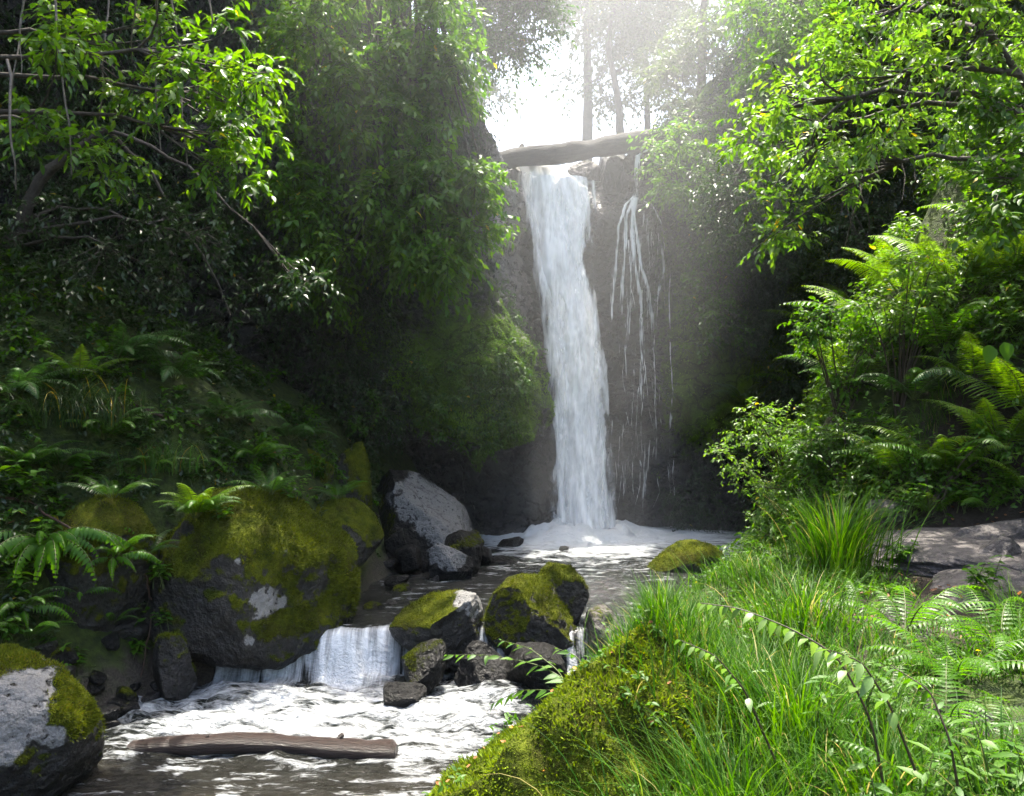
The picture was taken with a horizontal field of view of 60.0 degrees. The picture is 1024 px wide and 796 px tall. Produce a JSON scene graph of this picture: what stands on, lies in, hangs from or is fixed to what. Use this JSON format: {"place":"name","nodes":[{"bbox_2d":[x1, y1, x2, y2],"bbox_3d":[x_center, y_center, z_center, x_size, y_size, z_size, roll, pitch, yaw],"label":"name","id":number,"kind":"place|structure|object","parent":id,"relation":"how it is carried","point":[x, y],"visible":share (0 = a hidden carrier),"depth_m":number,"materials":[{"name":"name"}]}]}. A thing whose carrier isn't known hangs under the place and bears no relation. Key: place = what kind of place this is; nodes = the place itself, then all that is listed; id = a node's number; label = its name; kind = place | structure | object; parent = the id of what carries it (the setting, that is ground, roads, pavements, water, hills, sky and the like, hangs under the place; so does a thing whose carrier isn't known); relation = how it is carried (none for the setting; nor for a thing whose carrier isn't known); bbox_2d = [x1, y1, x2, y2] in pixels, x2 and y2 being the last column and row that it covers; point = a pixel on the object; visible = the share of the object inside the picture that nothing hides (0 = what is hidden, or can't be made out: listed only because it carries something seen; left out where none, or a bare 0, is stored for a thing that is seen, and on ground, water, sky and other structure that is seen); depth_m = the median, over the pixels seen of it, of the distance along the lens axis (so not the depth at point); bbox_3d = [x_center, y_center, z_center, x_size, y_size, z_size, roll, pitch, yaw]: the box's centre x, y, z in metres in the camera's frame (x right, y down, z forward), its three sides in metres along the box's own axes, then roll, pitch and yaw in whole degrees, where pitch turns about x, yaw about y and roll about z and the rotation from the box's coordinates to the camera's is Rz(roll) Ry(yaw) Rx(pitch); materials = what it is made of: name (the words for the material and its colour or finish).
{"place":"outdoors","nodes":[
{"label":"outdoors","id":0,"kind":"place"},
{"bbox_2d":[0,0,558,535],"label":"cliff","id":1,"kind":"structure","parent":0,"point":[514,490],"depth_m":16.71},
{"bbox_2d":[0,0,499,465],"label":"undergrowth","id":2,"kind":"object","parent":1,"relation":"attached to","point":[380,424],"visible":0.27,"depth_m":15.06,"materials":[{"name":"green plant"}]},
{"bbox_2d":[236,0,525,335],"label":"tree","id":3,"kind":"object","parent":1,"relation":"on","point":[391,187],"visible":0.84,"depth_m":14.06,"materials":[{"name":"green plant"}]},
{"bbox_2d":[314,0,517,307],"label":"tree","id":4,"kind":"object","parent":1,"relation":"on","point":[465,173],"visible":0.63,"depth_m":13.99,"materials":[{"name":"green plant"}]},
{"bbox_2d":[306,231,555,473],"bbox_3d":[-1.294,-1.043,16.954,5.664,5.253,2.249,0,0,-36],"label":"creeper","id":5,"kind":"object","parent":1,"relation":"attached to","point":[478,460],"visible":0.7,"depth_m":16.78,"materials":[{"name":"plant"}]},
{"bbox_2d":[403,347,470,443],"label":"creeper","id":6,"kind":"object","parent":1,"relation":"attached to","point":[455,398],"visible":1,"depth_m":16.31,"materials":[{"name":"green plant"}]},
{"bbox_2d":[337,144,547,463],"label":"undergrowth","id":7,"kind":"object","parent":1,"relation":"attached to","point":[502,415],"visible":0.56,"depth_m":16.68,"materials":[{"name":"green plant"}]},
{"bbox_2d":[58,514,755,795],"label":"stream water","id":8,"kind":"structure","parent":0,"point":[332,685],"depth_m":9.72,"materials":[{"name":"liquid"}]},
{"bbox_2d":[151,631,197,700],"bbox_3d":[-3.869,3.050,10.152,0.479,0.848,0.499,0,0,-43],"label":"boulder","id":9,"kind":"object","parent":8,"relation":"on","point":[174,672],"visible":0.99,"depth_m":9.97,"materials":[{"name":"stone"}]},
{"bbox_2d":[127,732,397,758],"bbox_3d":[-2.416,3.367,8.582,2.640,0.284,0.250,0,0,4],"label":"drift log","id":10,"kind":"object","parent":8,"relation":"on","point":[339,746],"visible":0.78,"depth_m":8.52,"materials":[{"name":"brown wood"}]},
{"bbox_2d":[316,496,384,568],"bbox_3d":[-2.582,2.190,13.311,1.344,1.443,1.280,0,0,0],"label":"boulder","id":11,"kind":"object","parent":8,"relation":"on","point":[356,519],"visible":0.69,"depth_m":13.04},
{"bbox_2d":[383,681,426,707],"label":"boulder","id":12,"kind":"object","parent":8,"relation":"on","point":[401,694],"visible":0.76,"depth_m":9.66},
{"bbox_2d":[401,638,446,695],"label":"boulder","id":13,"kind":"object","parent":8,"relation":"on","point":[423,662],"visible":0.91,"depth_m":10.21,"materials":[{"name":"stone"}]},
{"bbox_2d":[389,589,484,671],"bbox_3d":[-0.939,2.936,11.195,1.045,0.972,1.064,0,0,31],"label":"boulder","id":14,"kind":"object","parent":8,"relation":"on","point":[453,619],"visible":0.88,"depth_m":10.93,"materials":[{"name":"stone"}]},
{"bbox_2d":[426,542,473,579],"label":"boulder","id":15,"kind":"object","parent":8,"relation":"on","point":[445,562],"visible":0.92,"depth_m":14.16,"materials":[{"name":"stone"}]},
{"bbox_2d":[454,640,507,686],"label":"boulder","id":16,"kind":"object","parent":8,"relation":"on","point":[475,670],"visible":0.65,"depth_m":10.37,"materials":[{"name":"stone"}]},
{"bbox_2d":[482,572,575,656],"bbox_3d":[0.269,2.882,11.165,1.293,1.376,0.850,0,0,0],"label":"boulder","id":17,"kind":"object","parent":8,"relation":"on","point":[525,608],"visible":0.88,"depth_m":11.00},
{"bbox_2d":[506,642,565,695],"bbox_3d":[0.259,3.200,10.300,0.750,0.737,0.781,0,0,0],"label":"boulder","id":18,"kind":"object","parent":8,"relation":"on","point":[531,679],"visible":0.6,"depth_m":10.00,"materials":[{"name":"stone"}]},
{"bbox_2d":[538,561,588,623],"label":"boulder","id":19,"kind":"object","parent":8,"relation":"on","point":[569,582],"visible":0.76,"depth_m":11.43,"materials":[{"name":"stone"}]},
{"bbox_2d":[520,165,613,528],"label":"waterfall","id":20,"kind":"structure","parent":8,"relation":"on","point":[557,201],"depth_m":19.02,"materials":[{"name":"liquid"}]},
{"bbox_2d":[583,604,625,653],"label":"boulder","id":21,"kind":"object","parent":8,"relation":"on","point":[595,612],"visible":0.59,"depth_m":10.98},
{"bbox_2d":[647,539,726,572],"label":"boulder","id":22,"kind":"object","parent":8,"relation":"on","point":[663,561],"visible":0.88,"depth_m":14.88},
{"bbox_2d":[444,529,483,573],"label":"boulder","id":23,"kind":"object","parent":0,"point":[469,543],"visible":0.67,"depth_m":14.62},
{"bbox_2d":[0,88,1023,795],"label":"ground","id":24,"kind":"structure","parent":0,"point":[122,666],"depth_m":11.04,"materials":[{"name":"soil"}]},
{"bbox_2d":[0,460,47,504],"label":"leafy plant","id":25,"kind":"object","parent":24,"relation":"on","point":[25,486],"visible":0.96,"depth_m":9.78,"materials":[{"name":"green plant"}]},
{"bbox_2d":[0,594,78,629],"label":"fern","id":26,"kind":"object","parent":24,"relation":"on","point":[44,606],"visible":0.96,"depth_m":9.26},
{"bbox_2d":[0,362,94,398],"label":"fern","id":27,"kind":"object","parent":24,"relation":"on","point":[34,385],"visible":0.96,"depth_m":10.62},
{"bbox_2d":[0,642,106,795],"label":"boulder","id":28,"kind":"object","parent":24,"relation":"on","point":[52,734],"visible":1,"depth_m":7.44,"materials":[{"name":"stone"}]},
{"bbox_2d":[0,526,139,589],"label":"fern","id":29,"kind":"object","parent":24,"relation":"on","point":[28,543],"visible":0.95,"depth_m":9.38,"materials":[{"name":"plant"}]},
{"bbox_2d":[0,364,165,432],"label":"grass clump","id":30,"kind":"object","parent":24,"relation":"on","point":[83,410],"visible":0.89,"depth_m":10.57,"materials":[{"name":"green plant"}]},
{"bbox_2d":[43,491,161,631],"bbox_3d":[-4.769,1.919,10.278,1.242,1.740,1.399,0,0,0],"label":"boulder","id":31,"kind":"object","parent":24,"relation":"on","point":[114,515],"visible":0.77,"depth_m":9.95,"materials":[{"name":"stone"}]},
{"bbox_2d":[83,534,163,582],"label":"fern","id":32,"kind":"object","parent":31,"relation":"on","point":[142,554],"visible":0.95,"depth_m":9.80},
{"bbox_2d":[0,0,303,214],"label":"tree","id":33,"kind":"object","parent":24,"relation":"on","point":[231,74],"visible":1,"depth_m":9.43,"materials":[{"name":"green plant"}]},
{"bbox_2d":[109,319,194,362],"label":"fern","id":34,"kind":"object","parent":24,"relation":"on","point":[146,339],"visible":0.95,"depth_m":11.63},
{"bbox_2d":[100,436,222,476],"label":"grass clump","id":35,"kind":"object","parent":24,"relation":"on","point":[160,457],"visible":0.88,"depth_m":10.97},
{"bbox_2d":[113,344,228,381],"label":"fern","id":36,"kind":"object","parent":24,"relation":"on","point":[171,371],"visible":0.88,"depth_m":12.00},
{"bbox_2d":[0,127,343,351],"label":"tree","id":37,"kind":"object","parent":24,"relation":"on","point":[28,203],"visible":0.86,"depth_m":12.19,"materials":[{"name":"green plant"}]},
{"bbox_2d":[0,223,386,664],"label":"undergrowth","id":38,"kind":"object","parent":24,"relation":"on","point":[127,315],"visible":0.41,"depth_m":11.78,"materials":[{"name":"green plant"}]},
{"bbox_2d":[182,392,285,420],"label":"fern","id":39,"kind":"object","parent":24,"relation":"on","point":[233,410],"visible":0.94,"depth_m":12.08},
{"bbox_2d":[141,481,361,670],"bbox_3d":[-3.487,2.331,11.575,2.552,2.534,2.873,0,0,36],"label":"boulder","id":40,"kind":"object","parent":24,"relation":"on","point":[261,579],"visible":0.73,"depth_m":10.46,"materials":[{"name":"stone"}]},
{"bbox_2d":[153,483,253,517],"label":"fern","id":41,"kind":"object","parent":40,"relation":"on","point":[207,503],"visible":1,"depth_m":10.31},
{"bbox_2d":[333,441,372,508],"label":"boulder","id":42,"kind":"object","parent":24,"relation":"on","point":[352,462],"visible":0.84,"depth_m":14.72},
{"bbox_2d":[375,469,473,572],"bbox_3d":[-1.635,2.552,15.631,2.238,2.614,1.827,0,0,0],"label":"boulder","id":43,"kind":"object","parent":24,"relation":"on","point":[424,513],"visible":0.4,"depth_m":15.21,"materials":[{"name":"stone"}]},
{"bbox_2d":[429,3,529,127],"bbox_3d":[-1.002,-11.945,25.522,4.314,9.624,4.172,0,0,0],"label":"tree","id":44,"kind":"object","parent":24,"relation":"on","point":[496,91],"visible":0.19,"depth_m":24.77,"materials":[{"name":"green plant"}]},
{"bbox_2d":[438,0,584,94],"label":"tree","id":45,"kind":"object","parent":24,"relation":"on","point":[501,37],"visible":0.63,"depth_m":17.51,"materials":[{"name":"green plant"}]},
{"bbox_2d":[422,603,769,795],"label":"undergrowth","id":46,"kind":"object","parent":24,"relation":"on","point":[599,653],"visible":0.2,"depth_m":4.90,"materials":[{"name":"green plant"}]},
{"bbox_2d":[427,615,797,795],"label":"mossy boulder","id":47,"kind":"object","parent":24,"relation":"on","point":[528,753],"visible":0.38,"depth_m":4.80,"materials":[{"name":"plant"}]},
{"bbox_2d":[531,0,717,160],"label":"tree","id":48,"kind":"object","parent":24,"relation":"on","point":[586,92],"visible":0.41,"depth_m":26.27,"materials":[{"name":"grey plant"}]},
{"bbox_2d":[585,0,715,156],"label":"tree","id":49,"kind":"object","parent":24,"relation":"on","point":[648,9],"visible":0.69,"depth_m":24.92,"materials":[{"name":"grey plant"}]},
{"bbox_2d":[617,0,754,125],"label":"tree","id":50,"kind":"object","parent":24,"relation":"on","point":[669,69],"visible":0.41,"depth_m":21.97,"materials":[{"name":"green plant"}]},
{"bbox_2d":[468,666,927,795],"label":"grass clump","id":51,"kind":"object","parent":24,"relation":"on","point":[709,763],"visible":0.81,"depth_m":4.18,"materials":[{"name":"plant"}]},
{"bbox_2d":[667,544,809,602],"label":"grass clump","id":52,"kind":"object","parent":24,"relation":"on","point":[748,570],"visible":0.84,"depth_m":8.36,"materials":[{"name":"plant"}]},
{"bbox_2d":[703,397,819,537],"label":"shrub","id":53,"kind":"object","parent":24,"relation":"on","point":[763,448],"visible":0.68,"depth_m":12.31,"materials":[{"name":"green plant"}]},
{"bbox_2d":[696,0,889,158],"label":"tree","id":54,"kind":"object","parent":24,"relation":"on","point":[801,29],"visible":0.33,"depth_m":16.16,"materials":[{"name":"green plant"}]},
{"bbox_2d":[572,290,1023,795],"bbox_3d":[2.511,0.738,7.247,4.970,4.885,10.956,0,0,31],"label":"grass","id":55,"kind":"structure","parent":24,"relation":"on","point":[695,628],"depth_m":5.21,"materials":[{"name":"plant"}]},
{"bbox_2d":[697,603,883,790],"bbox_3d":[1.144,1.234,3.718,0.764,0.672,0.161,0,0,37],"label":"arching stem","id":56,"kind":"object","parent":55,"relation":"on","point":[814,647],"visible":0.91,"depth_m":3.68,"materials":[{"name":"green plant"}]},
{"bbox_2d":[816,649,915,770],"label":"arching stem","id":57,"kind":"object","parent":55,"relation":"on","point":[868,682],"visible":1,"depth_m":3.49,"materials":[{"name":"green plant"}]},
{"bbox_2d":[884,663,958,794],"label":"arching stem","id":58,"kind":"object","parent":55,"relation":"on","point":[940,705],"visible":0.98,"depth_m":3.47,"materials":[{"name":"green plant"}]},
{"bbox_2d":[614,604,1006,795],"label":"grass clump","id":59,"kind":"object","parent":24,"relation":"on","point":[794,708],"visible":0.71,"depth_m":4.62,"materials":[{"name":"plant"}]},
{"bbox_2d":[670,543,964,664],"bbox_3d":[2.068,1.366,6.347,1.802,0.656,2.128,0,0,0],"label":"grass clump","id":60,"kind":"object","parent":24,"relation":"on","point":[809,594],"visible":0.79,"depth_m":6.24,"materials":[{"name":"plant"}]},
{"bbox_2d":[780,409,887,523],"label":"shrub","id":61,"kind":"object","parent":24,"relation":"on","point":[815,455],"visible":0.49,"depth_m":11.43,"materials":[{"name":"green plant"}]},
{"bbox_2d":[727,470,947,584],"bbox_3d":[3.191,1.204,8.615,2.006,1.087,2.312,0,0,24],"label":"grass clump","id":62,"kind":"object","parent":24,"relation":"on","point":[843,539],"visible":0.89,"depth_m":8.55,"materials":[{"name":"plant"}]},
{"bbox_2d":[777,290,901,426],"bbox_3d":[4.409,-0.468,12.158,1.610,1.912,1.430,0,0,0],"label":"shrub","id":63,"kind":"object","parent":24,"relation":"on","point":[814,342],"visible":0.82,"depth_m":11.97,"materials":[{"name":"green plant"}]},
{"bbox_2d":[775,337,909,389],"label":"fern","id":64,"kind":"object","parent":24,"relation":"on","point":[839,363],"visible":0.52,"depth_m":12.22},
{"bbox_2d":[798,663,890,756],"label":"leafy plant","id":65,"kind":"object","parent":24,"relation":"on","point":[877,672],"visible":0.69,"depth_m":4.32,"materials":[{"name":"green plant"}]},
{"bbox_2d":[704,0,1023,274],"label":"tree","id":66,"kind":"object","parent":24,"relation":"on","point":[981,26],"visible":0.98,"depth_m":10.25,"materials":[{"name":"green plant"}]},
{"bbox_2d":[709,667,1018,795],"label":"grass clump","id":67,"kind":"object","parent":24,"relation":"on","point":[876,770],"visible":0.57,"depth_m":3.98,"materials":[{"name":"plant"}]},
{"bbox_2d":[716,44,1023,562],"bbox_3d":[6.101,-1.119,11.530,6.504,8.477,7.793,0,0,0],"label":"undergrowth","id":68,"kind":"object","parent":24,"relation":"on","point":[862,467],"visible":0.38,"depth_m":11.53,"materials":[{"name":"green plant"}]},
{"bbox_2d":[780,285,963,349],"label":"fern","id":69,"kind":"object","parent":24,"relation":"on","point":[848,322],"visible":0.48,"depth_m":12.29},
{"bbox_2d":[826,236,958,295],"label":"fern","id":70,"kind":"object","parent":24,"relation":"on","point":[897,286],"visible":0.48,"depth_m":12.49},
{"bbox_2d":[835,365,955,399],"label":"fern","id":71,"kind":"object","parent":24,"relation":"on","point":[915,373],"visible":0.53,"depth_m":11.35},
{"bbox_2d":[825,421,976,478],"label":"fern","id":72,"kind":"object","parent":24,"relation":"on","point":[892,454],"visible":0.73,"depth_m":10.70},
{"bbox_2d":[839,242,969,415],"bbox_3d":[5.232,-0.861,11.513,1.407,2.179,2.045,0,0,40],"label":"shrub","id":73,"kind":"object","parent":24,"relation":"on","point":[940,287],"visible":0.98,"depth_m":11.39,"materials":[{"name":"green plant"}]},
{"bbox_2d":[846,740,980,795],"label":"leafy plant","id":74,"kind":"object","parent":24,"relation":"on","point":[924,778],"visible":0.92,"depth_m":3.43,"materials":[{"name":"green plant"}]},
{"bbox_2d":[820,585,1007,642],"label":"fern","id":75,"kind":"object","parent":24,"relation":"on","point":[927,604],"visible":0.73,"depth_m":6.18,"materials":[{"name":"plant"}]},
{"bbox_2d":[831,739,1006,795],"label":"fern","id":76,"kind":"object","parent":24,"relation":"on","point":[914,792],"visible":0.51,"depth_m":3.75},
{"bbox_2d":[838,656,1023,739],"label":"fern","id":77,"kind":"object","parent":24,"relation":"on","point":[972,702],"visible":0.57,"depth_m":4.63,"materials":[{"name":"plant"}]},
{"bbox_2d":[850,616,1023,687],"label":"fern","id":78,"kind":"object","parent":24,"relation":"on","point":[989,666],"visible":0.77,"depth_m":5.10,"materials":[{"name":"plant"}]},
{"bbox_2d":[857,296,1018,354],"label":"fern","id":79,"kind":"object","parent":24,"relation":"on","point":[954,328],"visible":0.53,"depth_m":11.26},
{"bbox_2d":[856,425,1022,478],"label":"fern","id":80,"kind":"object","parent":24,"relation":"on","point":[965,454],"visible":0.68,"depth_m":10.32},
{"bbox_2d":[861,527,1023,576],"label":"boulder","id":81,"kind":"object","parent":24,"relation":"on","point":[932,554],"visible":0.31,"depth_m":8.87,"materials":[{"name":"stone"}]},
{"bbox_2d":[868,230,1022,286],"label":"fern","id":82,"kind":"object","parent":24,"relation":"on","point":[952,270],"visible":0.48,"depth_m":11.80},
{"bbox_2d":[881,408,1023,507],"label":"shrub","id":83,"kind":"object","parent":24,"relation":"on","point":[1004,455],"visible":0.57,"depth_m":10.22,"materials":[{"name":"green plant"}]},
{"bbox_2d":[905,586,1023,660],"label":"fern","id":84,"kind":"object","parent":24,"relation":"on","point":[954,622],"visible":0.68,"depth_m":5.90,"materials":[{"name":"plant"}]},
{"bbox_2d":[909,689,1023,768],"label":"fern","id":85,"kind":"object","parent":24,"relation":"on","point":[979,733],"visible":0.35,"depth_m":4.33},
{"bbox_2d":[910,331,1023,384],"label":"fern","id":86,"kind":"object","parent":24,"relation":"on","point":[949,369],"visible":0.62,"depth_m":10.69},
{"bbox_2d":[911,340,1023,413],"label":"fern","id":87,"kind":"object","parent":24,"relation":"on","point":[1015,380],"visible":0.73,"depth_m":10.33,"materials":[{"name":"plant"}]},
{"bbox_2d":[917,396,1023,454],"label":"fern","id":88,"kind":"object","parent":24,"relation":"on","point":[1013,426],"visible":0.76,"depth_m":10.23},
{"bbox_2d":[930,565,1023,606],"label":"boulder","id":89,"kind":"object","parent":24,"relation":"on","point":[951,577],"visible":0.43,"depth_m":7.99,"materials":[{"name":"stone"}]},
{"bbox_2d":[934,71,1023,265],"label":"tree","id":90,"kind":"object","parent":24,"relation":"on","point":[1013,202],"visible":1,"depth_m":8.83,"materials":[{"name":"green plant"}]},
{"bbox_2d":[936,718,1023,795],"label":"leafy plant","id":91,"kind":"object","parent":24,"relation":"on","point":[976,752],"visible":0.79,"depth_m":3.68,"materials":[{"name":"green plant"}]},
{"bbox_2d":[943,231,1023,283],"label":"fern","id":92,"kind":"object","parent":24,"relation":"on","point":[991,261],"visible":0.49,"depth_m":11.20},
{"bbox_2d":[960,555,1012,606],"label":"leafy plant","id":93,"kind":"object","parent":24,"relation":"on","point":[990,571],"visible":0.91,"depth_m":7.62,"materials":[{"name":"green plant"}]},
{"bbox_2d":[952,518,1023,539],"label":"boulder","id":94,"kind":"object","parent":24,"relation":"on","point":[1013,529],"visible":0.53,"depth_m":9.37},
{"bbox_2d":[953,231,1023,372],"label":"shrub","id":95,"kind":"object","parent":24,"relation":"on","point":[993,308],"visible":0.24,"depth_m":11.01,"materials":[{"name":"green plant"}]},
{"bbox_2d":[986,739,1023,795],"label":"leafy plant","id":96,"kind":"object","parent":24,"relation":"on","point":[1000,763],"visible":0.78,"depth_m":3.55,"materials":[{"name":"green plant"}]},
{"bbox_2d":[412,0,771,172],"label":"sky","id":97,"kind":"structure","parent":0,"point":[543,124],"materials":[{"name":"white"}]},
{"bbox_2d":[529,0,1023,529],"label":"cliff","id":98,"kind":"structure","parent":0,"point":[663,438],"depth_m":19.92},
{"bbox_2d":[596,155,624,194],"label":"boulder","id":99,"kind":"object","parent":98,"relation":"on","point":[611,177],"visible":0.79,"depth_m":20.41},
{"bbox_2d":[611,148,674,499],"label":"waterfall","id":100,"kind":"structure","parent":98,"relation":"attached to","point":[633,203],"depth_m":19.94,"materials":[{"name":"liquid"}]},
{"bbox_2d":[645,150,673,168],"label":"boulder","id":101,"kind":"object","parent":98,"relation":"on","point":[646,152],"visible":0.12,"depth_m":20.36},
{"bbox_2d":[500,128,666,169],"bbox_3d":[1.561,-5.651,20.052,4.540,0.626,0.638,-12,3,-14],"label":"fallen log","id":102,"kind":"object","parent":101,"relation":"on","point":[567,152],"visible":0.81,"depth_m":19.76,"materials":[{"name":"brown wood"}]},
{"bbox_2d":[626,85,792,249],"bbox_3d":[4.222,-5.073,19.143,3.345,3.625,2.730,0,0,0],"label":"shrub","id":103,"kind":"object","parent":98,"relation":"attached to","point":[681,187],"visible":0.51,"depth_m":19.10,"materials":[{"name":"green plant"}]},
{"bbox_2d":[675,225,761,364],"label":"shrub","id":104,"kind":"object","parent":98,"relation":"attached to","point":[718,313],"visible":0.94,"depth_m":18.02,"materials":[{"name":"green plant"}]},
{"bbox_2d":[685,41,902,281],"bbox_3d":[5.266,-4.483,16.717,4.409,4.803,3.509,0,0,0],"label":"tree","id":105,"kind":"object","parent":98,"relation":"on","point":[727,196],"visible":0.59,"depth_m":16.26,"materials":[{"name":"green plant"}]},
{"bbox_2d":[645,28,998,515],"bbox_3d":[6.371,-1.820,17.843,8.250,8.918,2.724,0,0,44],"label":"moss","id":106,"kind":"object","parent":98,"relation":"attached to","point":[748,323],"visible":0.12,"depth_m":19.76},
{"bbox_2d":[630,0,1023,533],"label":"undergrowth","id":107,"kind":"object","parent":98,"relation":"attached to","point":[765,296],"visible":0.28,"depth_m":18.96,"materials":[{"name":"green plant"}]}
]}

